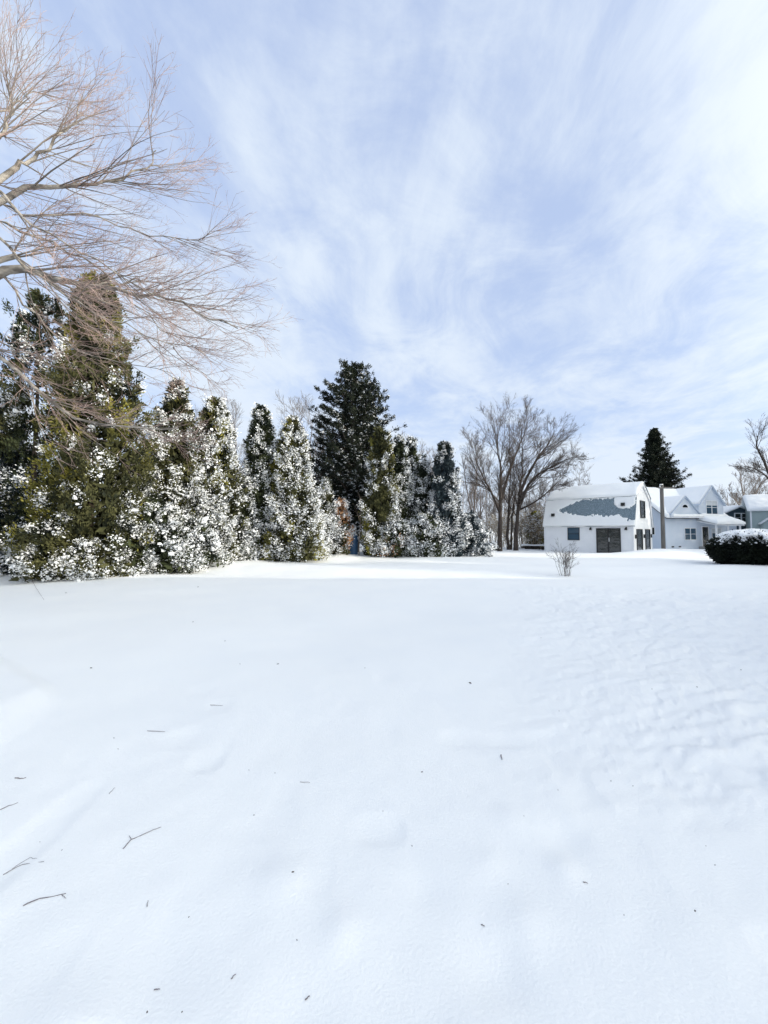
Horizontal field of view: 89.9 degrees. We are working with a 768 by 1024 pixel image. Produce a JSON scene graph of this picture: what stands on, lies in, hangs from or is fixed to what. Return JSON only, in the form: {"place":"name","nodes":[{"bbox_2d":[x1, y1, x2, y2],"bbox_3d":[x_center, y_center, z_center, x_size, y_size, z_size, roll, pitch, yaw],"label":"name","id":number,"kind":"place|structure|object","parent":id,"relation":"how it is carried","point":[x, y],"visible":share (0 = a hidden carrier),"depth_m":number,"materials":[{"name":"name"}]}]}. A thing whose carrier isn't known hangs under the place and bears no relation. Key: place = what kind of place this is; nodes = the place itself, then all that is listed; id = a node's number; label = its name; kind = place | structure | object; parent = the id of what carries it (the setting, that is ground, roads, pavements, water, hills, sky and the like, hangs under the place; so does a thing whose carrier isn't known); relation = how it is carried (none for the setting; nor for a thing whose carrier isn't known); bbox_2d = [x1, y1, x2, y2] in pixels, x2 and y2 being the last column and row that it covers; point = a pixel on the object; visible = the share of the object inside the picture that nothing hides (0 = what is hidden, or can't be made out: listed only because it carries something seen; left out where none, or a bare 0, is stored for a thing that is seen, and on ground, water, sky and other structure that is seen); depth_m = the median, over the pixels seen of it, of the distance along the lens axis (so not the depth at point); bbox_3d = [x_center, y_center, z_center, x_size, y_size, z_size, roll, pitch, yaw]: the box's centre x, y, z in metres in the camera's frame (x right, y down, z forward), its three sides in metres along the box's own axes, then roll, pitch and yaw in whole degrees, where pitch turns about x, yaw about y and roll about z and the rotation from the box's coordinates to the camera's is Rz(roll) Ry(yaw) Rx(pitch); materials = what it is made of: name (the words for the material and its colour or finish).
{"place":"outdoors","nodes":[
{"label":"outdoors","id":0,"kind":"place"},
{"bbox_2d":[0,530,767,1023],"bbox_3d":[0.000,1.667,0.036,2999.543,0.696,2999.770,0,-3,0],"label":"snow ground","id":1,"kind":"structure","parent":0,"point":[376,772],"depth_m":2.50,"materials":[{"name":"white snow"}]},
{"bbox_2d":[0,551,17,575],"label":"snowy shrub","id":2,"kind":"object","parent":1,"relation":"on","point":[3,567],"visible":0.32,"depth_m":13.95,"materials":[{"name":"white plant"}]},
{"bbox_2d":[3,857,43,874],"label":"fallen twig","id":3,"kind":"object","parent":1,"relation":"on","point":[20,865],"visible":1,"depth_m":1.98,"materials":[{"name":"wood"}]},
{"bbox_2d":[6,385,42,465],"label":"woodland tree","id":4,"kind":"object","parent":1,"relation":"on","point":[26,408],"visible":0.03,"depth_m":36.39,"materials":[{"name":"grey plant"}]},
{"bbox_2d":[0,392,50,554],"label":"arborvitae","id":5,"kind":"object","parent":1,"relation":"on","point":[6,466],"visible":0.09,"depth_m":15.68,"materials":[{"name":"green plant"}]},
{"bbox_2d":[23,893,65,905],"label":"fallen twig","id":6,"kind":"object","parent":1,"relation":"on","point":[43,897],"visible":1,"depth_m":1.78,"materials":[{"name":"wood"}]},
{"bbox_2d":[2,538,97,582],"bbox_3d":[-11.631,1.736,13.550,2.676,1.778,3.437,2,-3,-38],"label":"snowy shrub","id":7,"kind":"object","parent":1,"relation":"on","point":[28,567],"visible":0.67,"depth_m":12.91,"materials":[{"name":"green plant"}]},
{"bbox_2d":[0,288,100,573],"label":"arborvitae","id":8,"kind":"object","parent":1,"relation":"on","point":[17,420],"visible":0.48,"depth_m":15.23,"materials":[{"name":"green plant"}]},
{"bbox_2d":[0,270,164,578],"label":"arborvitae","id":9,"kind":"object","parent":1,"relation":"on","point":[84,486],"visible":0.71,"depth_m":14.16,"materials":[{"name":"green plant"}]},
{"bbox_2d":[37,535,144,581],"bbox_3d":[-10.555,1.732,14.026,3.338,1.924,2.625,2,-3,-36],"label":"snowy shrub","id":10,"kind":"object","parent":1,"relation":"on","point":[90,544],"visible":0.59,"depth_m":13.46,"materials":[{"name":"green plant"}]},
{"bbox_2d":[94,453,168,565],"bbox_3d":[-11.237,0.067,16.845,4.109,5.610,3.531,1,-3,-29],"label":"arborvitae","id":11,"kind":"object","parent":1,"relation":"on","point":[153,496],"visible":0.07,"depth_m":16.56,"materials":[{"name":"green plant"}]},
{"bbox_2d":[123,827,159,848],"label":"fallen twig","id":12,"kind":"object","parent":1,"relation":"on","point":[138,836],"visible":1,"depth_m":2.13,"materials":[{"name":"wood"}]},
{"bbox_2d":[0,0,302,475],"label":"maple tree","id":13,"kind":"object","parent":1,"relation":"on","point":[50,278],"visible":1,"depth_m":8.40,"materials":[{"name":"brown plant"}]},
{"bbox_2d":[101,500,210,575],"bbox_3d":[-9.682,1.114,15.863,4.617,3.366,4.242,1,-3,-26],"label":"snowy shrub","id":14,"kind":"object","parent":1,"relation":"on","point":[159,519],"visible":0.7,"depth_m":15.21,"materials":[{"name":"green plant"}]},
{"bbox_2d":[139,377,222,531],"bbox_3d":[-10.094,-2.018,18.645,4.224,9.301,4.204,-1,-3,27],"label":"arborvitae","id":15,"kind":"object","parent":1,"relation":"on","point":[174,490],"visible":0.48,"depth_m":18.12,"materials":[{"name":"green plant"}]},
{"bbox_2d":[150,513,240,571],"bbox_3d":[-8.570,1.410,17.264,3.331,2.776,3.506,-1,-3,25],"label":"snowy shrub","id":16,"kind":"object","parent":1,"relation":"on","point":[205,540],"visible":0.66,"depth_m":16.88,"materials":[{"name":"white plant"}]},
{"bbox_2d":[201,399,239,479],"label":"woodland tree","id":17,"kind":"object","parent":1,"relation":"on","point":[227,410],"visible":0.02,"depth_m":45.73,"materials":[{"name":"grey plant"}]},
{"bbox_2d":[180,395,262,560],"bbox_3d":[-8.782,-1.623,19.873,3.891,8.965,3.996,-1,-3,23],"label":"arborvitae","id":18,"kind":"object","parent":1,"relation":"on","point":[221,484],"visible":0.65,"depth_m":19.35,"materials":[{"name":"white plant"}]},
{"bbox_2d":[226,399,248,479],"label":"woodland tree","id":19,"kind":"object","parent":1,"relation":"on","point":[235,418],"visible":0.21,"depth_m":39.95,"materials":[{"name":"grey plant"}]},
{"bbox_2d":[225,498,264,560],"bbox_3d":[-7.662,0.950,20.493,2.872,3.809,2.704,1,-3,-26],"label":"snowy shrub","id":20,"kind":"object","parent":1,"relation":"on","point":[250,511],"visible":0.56,"depth_m":20.13,"materials":[{"name":"white snow"}]},
{"bbox_2d":[232,403,287,559],"bbox_3d":[-6.846,-1.669,21.893,4.004,9.182,3.991,0,-3,0],"label":"arborvitae","id":21,"kind":"object","parent":1,"relation":"on","point":[258,441],"visible":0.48,"depth_m":21.28,"materials":[{"name":"green plant"}]},
{"bbox_2d":[250,415,333,561],"bbox_3d":[-4.990,-1.241,21.594,4.829,8.632,4.272,0,-3,0],"label":"arborvitae","id":22,"kind":"object","parent":1,"relation":"on","point":[292,507],"visible":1,"depth_m":20.85,"materials":[{"name":"green plant"}]},
{"bbox_2d":[275,391,313,456],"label":"woodland tree","id":23,"kind":"object","parent":1,"relation":"on","point":[302,410],"visible":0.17,"depth_m":45.55,"materials":[{"name":"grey plant"}]},
{"bbox_2d":[281,395,326,481],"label":"woodland tree","id":24,"kind":"object","parent":1,"relation":"on","point":[308,422],"visible":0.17,"depth_m":41.82,"materials":[{"name":"grey plant"}]},
{"bbox_2d":[298,484,331,556],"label":"arborvitae","id":25,"kind":"object","parent":1,"relation":"on","point":[318,528],"visible":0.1,"depth_m":22.36,"materials":[{"name":"green plant"}]},
{"bbox_2d":[318,476,343,555],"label":"arborvitae","id":26,"kind":"object","parent":1,"relation":"on","point":[326,497],"visible":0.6,"depth_m":23.71,"materials":[{"name":"white plant"}]},
{"bbox_2d":[333,523,350,554],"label":"snowy shrub","id":27,"kind":"object","parent":1,"relation":"on","point":[342,531],"visible":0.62,"depth_m":23.71,"materials":[{"name":"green plant"}]},
{"bbox_2d":[334,497,359,552],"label":"brown leaved shrub","id":28,"kind":"object","parent":1,"relation":"on","point":[342,505],"visible":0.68,"depth_m":24.26,"materials":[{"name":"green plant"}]},
{"bbox_2d":[348,532,357,553],"bbox_3d":[-2.005,1.997,24.842,0.638,1.447,0.552,0,-3,-6],"label":"tarp cover","id":29,"kind":"object","parent":1,"relation":"on","point":[353,549],"visible":0.59,"depth_m":24.60,"materials":[{"name":"blue plastic"}]},
{"bbox_2d":[354,493,364,554],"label":"bare sapling","id":30,"kind":"object","parent":1,"relation":"on","point":[359,532],"visible":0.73,"depth_m":24.12,"materials":[{"name":"brown plant"}]},
{"bbox_2d":[305,358,426,549],"bbox_3d":[-2.139,-4.556,31.041,11.601,15.787,12.188,0,-3,0],"label":"spruce tree","id":31,"kind":"object","parent":1,"relation":"on","point":[354,435],"visible":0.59,"depth_m":29.91,"materials":[{"name":"green plant"}]},
{"bbox_2d":[354,425,402,556],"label":"arborvitae","id":32,"kind":"object","parent":1,"relation":"on","point":[382,499],"visible":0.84,"depth_m":24.14,"materials":[{"name":"green plant"}]},
{"bbox_2d":[378,525,404,556],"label":"brown leaved shrub","id":33,"kind":"object","parent":1,"relation":"on","point":[392,551],"visible":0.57,"depth_m":23.48,"materials":[{"name":"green plant"}]},
{"bbox_2d":[376,517,422,557],"bbox_3d":[0.711,1.675,24.169,2.758,2.822,3.252,2,-3,-31],"label":"snowy shrub","id":34,"kind":"object","parent":1,"relation":"on","point":[405,528],"visible":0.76,"depth_m":23.63,"materials":[{"name":"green plant"}]},
{"bbox_2d":[388,435,415,554],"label":"arborvitae","id":35,"kind":"object","parent":1,"relation":"on","point":[400,452],"visible":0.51,"depth_m":25.96,"materials":[{"name":"green plant"}]},
{"bbox_2d":[401,435,421,519],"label":"arborvitae","id":36,"kind":"object","parent":1,"relation":"on","point":[412,444],"visible":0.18,"depth_m":27.09,"materials":[{"name":"green plant"}]},
{"bbox_2d":[410,458,435,555],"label":"arborvitae","id":37,"kind":"object","parent":1,"relation":"on","point":[422,496],"visible":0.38,"depth_m":26.29,"materials":[{"name":"green plant"}]},
{"bbox_2d":[416,443,432,465],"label":"woodland tree","id":38,"kind":"object","parent":1,"relation":"on","point":[421,449],"visible":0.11,"depth_m":60.11,"materials":[{"name":"grey plant"}]},
{"bbox_2d":[405,510,452,556],"bbox_3d":[2.771,1.489,24.541,3.379,3.254,3.399,0,-3,0],"label":"snowy shrub","id":39,"kind":"object","parent":1,"relation":"on","point":[429,537],"visible":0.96,"depth_m":23.93,"materials":[{"name":"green plant"}]},
{"bbox_2d":[427,440,470,556],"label":"arborvitae","id":40,"kind":"object","parent":1,"relation":"on","point":[445,502],"visible":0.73,"depth_m":25.27,"materials":[{"name":"green plant"}]},
{"bbox_2d":[459,475,472,512],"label":"woodland tree","id":41,"kind":"object","parent":1,"relation":"on","point":[462,499],"visible":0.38,"depth_m":56.02,"materials":[{"name":"grey plant"}]},
{"bbox_2d":[466,464,485,512],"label":"woodland tree","id":42,"kind":"object","parent":1,"relation":"on","point":[472,495],"visible":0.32,"depth_m":66.75,"materials":[{"name":"grey plant"}]},
{"bbox_2d":[460,434,496,511],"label":"bare tree","id":43,"kind":"object","parent":1,"relation":"on","point":[472,489],"visible":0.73,"depth_m":38.07,"materials":[{"name":"grey plant"}]},
{"bbox_2d":[456,510,504,556],"bbox_3d":[6.305,1.646,27.392,4.099,3.733,3.880,0,-3,0],"label":"drooping shrub","id":44,"kind":"object","parent":1,"relation":"on","point":[476,530],"visible":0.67,"depth_m":26.87,"materials":[{"name":"plant"}]},
{"bbox_2d":[469,451,494,518],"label":"woodland tree","id":45,"kind":"object","parent":1,"relation":"on","point":[480,497],"visible":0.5,"depth_m":50.30,"materials":[{"name":"grey plant"}]},
{"bbox_2d":[477,498,496,527],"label":"woodland tree","id":46,"kind":"object","parent":1,"relation":"on","point":[488,514],"visible":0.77,"depth_m":43.08,"materials":[{"name":"grey plant"}]},
{"bbox_2d":[478,485,497,540],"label":"woodland tree","id":47,"kind":"object","parent":1,"relation":"on","point":[489,497],"visible":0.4,"depth_m":59.67,"materials":[{"name":"grey plant"}]},
{"bbox_2d":[487,480,507,521],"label":"woodland tree","id":48,"kind":"object","parent":1,"relation":"on","point":[498,503],"visible":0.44,"depth_m":46.99,"materials":[{"name":"grey plant"}]},
{"bbox_2d":[482,513,513,541],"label":"thicket bush","id":49,"kind":"object","parent":1,"relation":"on","point":[487,522],"visible":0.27,"depth_m":40.52,"materials":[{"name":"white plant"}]},
{"bbox_2d":[483,511,514,547],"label":"thicket bush","id":50,"kind":"object","parent":1,"relation":"on","point":[495,529],"visible":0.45,"depth_m":37.57,"materials":[{"name":"white plant"}]},
{"bbox_2d":[483,506,520,543],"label":"thicket bush","id":51,"kind":"object","parent":1,"relation":"on","point":[504,518],"visible":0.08,"depth_m":51.66,"materials":[{"name":"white plant"}]},
{"bbox_2d":[492,477,512,527],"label":"woodland tree","id":52,"kind":"object","parent":1,"relation":"on","point":[497,496],"visible":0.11,"depth_m":70.25,"materials":[{"name":"grey plant"}]},
{"bbox_2d":[496,467,517,519],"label":"woodland tree","id":53,"kind":"object","parent":1,"relation":"on","point":[510,496],"visible":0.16,"depth_m":58.21,"materials":[{"name":"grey plant"}]},
{"bbox_2d":[458,391,557,550],"bbox_3d":[10.769,-3.648,33.633,10.518,14.942,5.833,1,-3,-29],"label":"bare tree","id":54,"kind":"object","parent":1,"relation":"on","point":[500,488],"visible":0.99,"depth_m":33.37,"materials":[{"name":"brown plant"}]},
{"bbox_2d":[488,509,531,545],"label":"thicket bush","id":55,"kind":"object","parent":1,"relation":"on","point":[506,526],"visible":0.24,"depth_m":41.36,"materials":[{"name":"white plant"}]},
{"bbox_2d":[488,415,533,549],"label":"bare tree","id":56,"kind":"object","parent":1,"relation":"on","point":[509,545],"visible":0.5,"depth_m":35.45,"materials":[{"name":"brown plant"}]},
{"bbox_2d":[512,490,528,543],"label":"woodland tree","id":57,"kind":"object","parent":1,"relation":"on","point":[522,509],"visible":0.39,"depth_m":51.35,"materials":[{"name":"grey plant"}]},
{"bbox_2d":[497,504,543,543],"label":"thicket bush","id":58,"kind":"object","parent":1,"relation":"on","point":[520,523],"visible":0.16,"depth_m":49.26,"materials":[{"name":"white plant"}]},
{"bbox_2d":[509,510,542,547],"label":"thicket bush","id":59,"kind":"object","parent":1,"relation":"on","point":[520,520],"visible":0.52,"depth_m":38.49,"materials":[{"name":"white plant"}]},
{"bbox_2d":[513,506,544,546],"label":"thicket bush","id":60,"kind":"object","parent":1,"relation":"on","point":[536,529],"visible":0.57,"depth_m":37.34,"materials":[{"name":"brown plant"}]},
{"bbox_2d":[520,503,542,519],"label":"thicket bush","id":61,"kind":"object","parent":1,"relation":"on","point":[528,511],"visible":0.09,"depth_m":45.48,"materials":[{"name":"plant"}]},
{"bbox_2d":[522,475,541,516],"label":"woodland tree","id":62,"kind":"object","parent":1,"relation":"on","point":[530,494],"visible":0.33,"depth_m":63.92,"materials":[{"name":"grey plant"}]},
{"bbox_2d":[521,544,543,549],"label":"stone wall","id":63,"kind":"structure","parent":1,"relation":"on","point":[530,546],"depth_m":36.78,"materials":[{"name":"grey stone"}]},
{"bbox_2d":[522,511,543,546],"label":"evergreen bush","id":64,"kind":"object","parent":1,"relation":"on","point":[535,515],"visible":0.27,"depth_m":39.61,"materials":[{"name":"green plant"}]},
{"bbox_2d":[522,507,543,542],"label":"thicket bush","id":65,"kind":"object","parent":1,"relation":"on","point":[533,525],"visible":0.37,"depth_m":38.34,"materials":[{"name":"brown plant"}]},
{"bbox_2d":[526,486,543,516],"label":"woodland tree","id":66,"kind":"object","parent":1,"relation":"on","point":[532,505],"visible":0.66,"depth_m":45.23,"materials":[{"name":"brown plant"}]},
{"bbox_2d":[525,480,549,512],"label":"woodland tree","id":67,"kind":"object","parent":1,"relation":"on","point":[539,500],"visible":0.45,"depth_m":49.09,"materials":[{"name":"grey plant"}]},
{"bbox_2d":[493,408,594,550],"bbox_3d":[13.732,-3.072,34.558,8.457,13.649,7.338,0,-3,0],"label":"bare tree","id":68,"kind":"object","parent":1,"relation":"on","point":[520,498],"visible":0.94,"depth_m":34.12,"materials":[{"name":"brown plant"}]},
{"bbox_2d":[536,486,552,515],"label":"woodland tree","id":69,"kind":"object","parent":1,"relation":"on","point":[540,502],"visible":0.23,"depth_m":60.95,"materials":[{"name":"grey plant"}]},
{"bbox_2d":[545,538,578,575],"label":"bare shrub","id":70,"kind":"object","parent":1,"relation":"on","point":[567,559],"visible":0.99,"depth_m":14.85,"materials":[{"name":"plant"}]},
{"bbox_2d":[570,459,592,485],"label":"woodland tree","id":71,"kind":"object","parent":1,"relation":"on","point":[585,475],"visible":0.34,"depth_m":51.50,"materials":[{"name":"grey plant"}]},
{"bbox_2d":[542,481,653,552],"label":"gambrel garage","id":72,"kind":"structure","parent":1,"relation":"on","point":[608,518],"depth_m":31.37,"materials":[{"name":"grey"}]},
{"bbox_2d":[567,528,579,539],"bbox_3d":[15.722,1.814,31.944,0.930,1.040,0.058,-3,-4,45],"label":"window","id":73,"kind":"structure","parent":72,"relation":"in","point":[573,533],"depth_m":31.95,"materials":[{"name":"blue glass"}]},
{"bbox_2d":[596,528,620,552],"bbox_3d":[17.539,2.243,30.097,1.700,1.950,0.067,-3,-4,45],"label":"sliding door","id":74,"kind":"structure","parent":72,"relation":"in","point":[608,540],"depth_m":30.07,"materials":[{"name":"black wood"}]},
{"bbox_2d":[636,529,642,549],"bbox_3d":[20.072,2.228,30.197,0.058,1.770,1.850,-3,-4,45],"label":"window","id":75,"kind":"structure","parent":72,"relation":"in","point":[639,532],"depth_m":30.23,"materials":[{"name":"black glass"}]},
{"bbox_2d":[640,500,645,517],"bbox_3d":[20.974,-0.212,31.214,0.058,1.400,1.600,-3,-4,45],"label":"window","id":76,"kind":"structure","parent":72,"relation":"in","point":[642,503],"depth_m":31.20,"materials":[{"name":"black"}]},
{"bbox_2d":[645,529,650,548],"bbox_3d":[22.070,2.321,32.193,0.058,1.770,1.700,-3,-4,45],"label":"window","id":77,"kind":"structure","parent":72,"relation":"in","point":[647,531],"depth_m":32.20,"materials":[{"name":"black glass"}]},
{"bbox_2d":[619,427,691,488],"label":"spruce tree","id":78,"kind":"object","parent":1,"relation":"on","point":[657,465],"visible":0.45,"depth_m":57.44,"materials":[{"name":"green plant"}]},
{"bbox_2d":[658,484,674,548],"bbox_3d":[24.341,0.493,33.183,1.350,5.831,0.380,0,-3,0],"label":"utility pole","id":79,"kind":"object","parent":1,"relation":"on","point":[661,487],"visible":0.98,"depth_m":33.12,"materials":[{"name":"grey wood"}]},
{"bbox_2d":[647,485,745,548],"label":"house","id":80,"kind":"structure","parent":1,"relation":"on","point":[696,517],"depth_m":38.13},
{"bbox_2d":[684,528,696,539],"bbox_3d":[30.327,2.182,38.102,1.770,1.220,0.058,1,-3,-20],"label":"window","id":81,"kind":"structure","parent":80,"relation":"in","point":[689,533],"depth_m":38.09,"materials":[{"name":"white glass"}]},
{"bbox_2d":[701,526,708,545],"bbox_3d":[32.418,2.437,38.841,1.100,2.040,0.067,1,-3,-20],"label":"door","id":82,"kind":"structure","parent":80,"relation":"in","point":[704,529],"depth_m":38.80,"materials":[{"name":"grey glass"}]},
{"bbox_2d":[705,500,717,513],"bbox_3d":[33.468,-0.464,39.318,1.820,1.420,0.058,1,-3,-20],"label":"window","id":83,"kind":"structure","parent":80,"relation":"in","point":[711,506],"depth_m":39.30,"materials":[{"name":"white glass"}]},
{"bbox_2d":[711,528,721,537],"bbox_3d":[34.086,2.146,39.477,1.570,1.020,0.058,1,-3,-20],"label":"window","id":84,"kind":"structure","parent":80,"relation":"in","point":[719,530],"depth_m":39.37,"materials":[{"name":"grey glass"}]},
{"bbox_2d":[715,485,741,504],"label":"woodland tree","id":85,"kind":"object","parent":1,"relation":"on","point":[724,493],"visible":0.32,"depth_m":85.63,"materials":[{"name":"grey plant"}]},
{"bbox_2d":[723,505,745,529],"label":"navy house","id":86,"kind":"structure","parent":1,"relation":"on","point":[736,511],"depth_m":54.52,"materials":[{"name":"blue"}]},
{"bbox_2d":[734,513,745,521],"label":"window","id":87,"kind":"structure","parent":86,"relation":"in","point":[741,516],"depth_m":54.49,"materials":[{"name":"white glass"}]},
{"bbox_2d":[704,528,767,564],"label":"clipped yew","id":88,"kind":"object","parent":1,"relation":"on","point":[745,546],"visible":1,"depth_m":18.84,"materials":[{"name":"green plant"}]},
{"bbox_2d":[724,477,754,505],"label":"woodland tree","id":89,"kind":"object","parent":1,"relation":"on","point":[739,502],"visible":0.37,"depth_m":80.39,"materials":[{"name":"grey plant"}]},
{"bbox_2d":[728,412,767,478],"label":"bare tree","id":90,"kind":"object","parent":1,"relation":"on","point":[759,452],"visible":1,"depth_m":30.20,"materials":[{"name":"brown plant"}]},
{"bbox_2d":[728,459,767,504],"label":"bare tree","id":91,"kind":"object","parent":1,"relation":"on","point":[745,489],"visible":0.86,"depth_m":66.14,"materials":[{"name":"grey plant"}]},
{"bbox_2d":[737,459,767,504],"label":"woodland tree","id":92,"kind":"object","parent":1,"relation":"on","point":[756,488],"visible":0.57,"depth_m":89.73,"materials":[{"name":"grey plant"}]},
{"bbox_2d":[741,494,767,528],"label":"grey green house","id":93,"kind":"structure","parent":1,"relation":"on","point":[756,510],"depth_m":50.25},
{"bbox_2d":[0,0,767,529],"label":"sky","id":94,"kind":"structure","parent":0,"point":[562,204],"materials":[{"name":"blue"}]}
]}

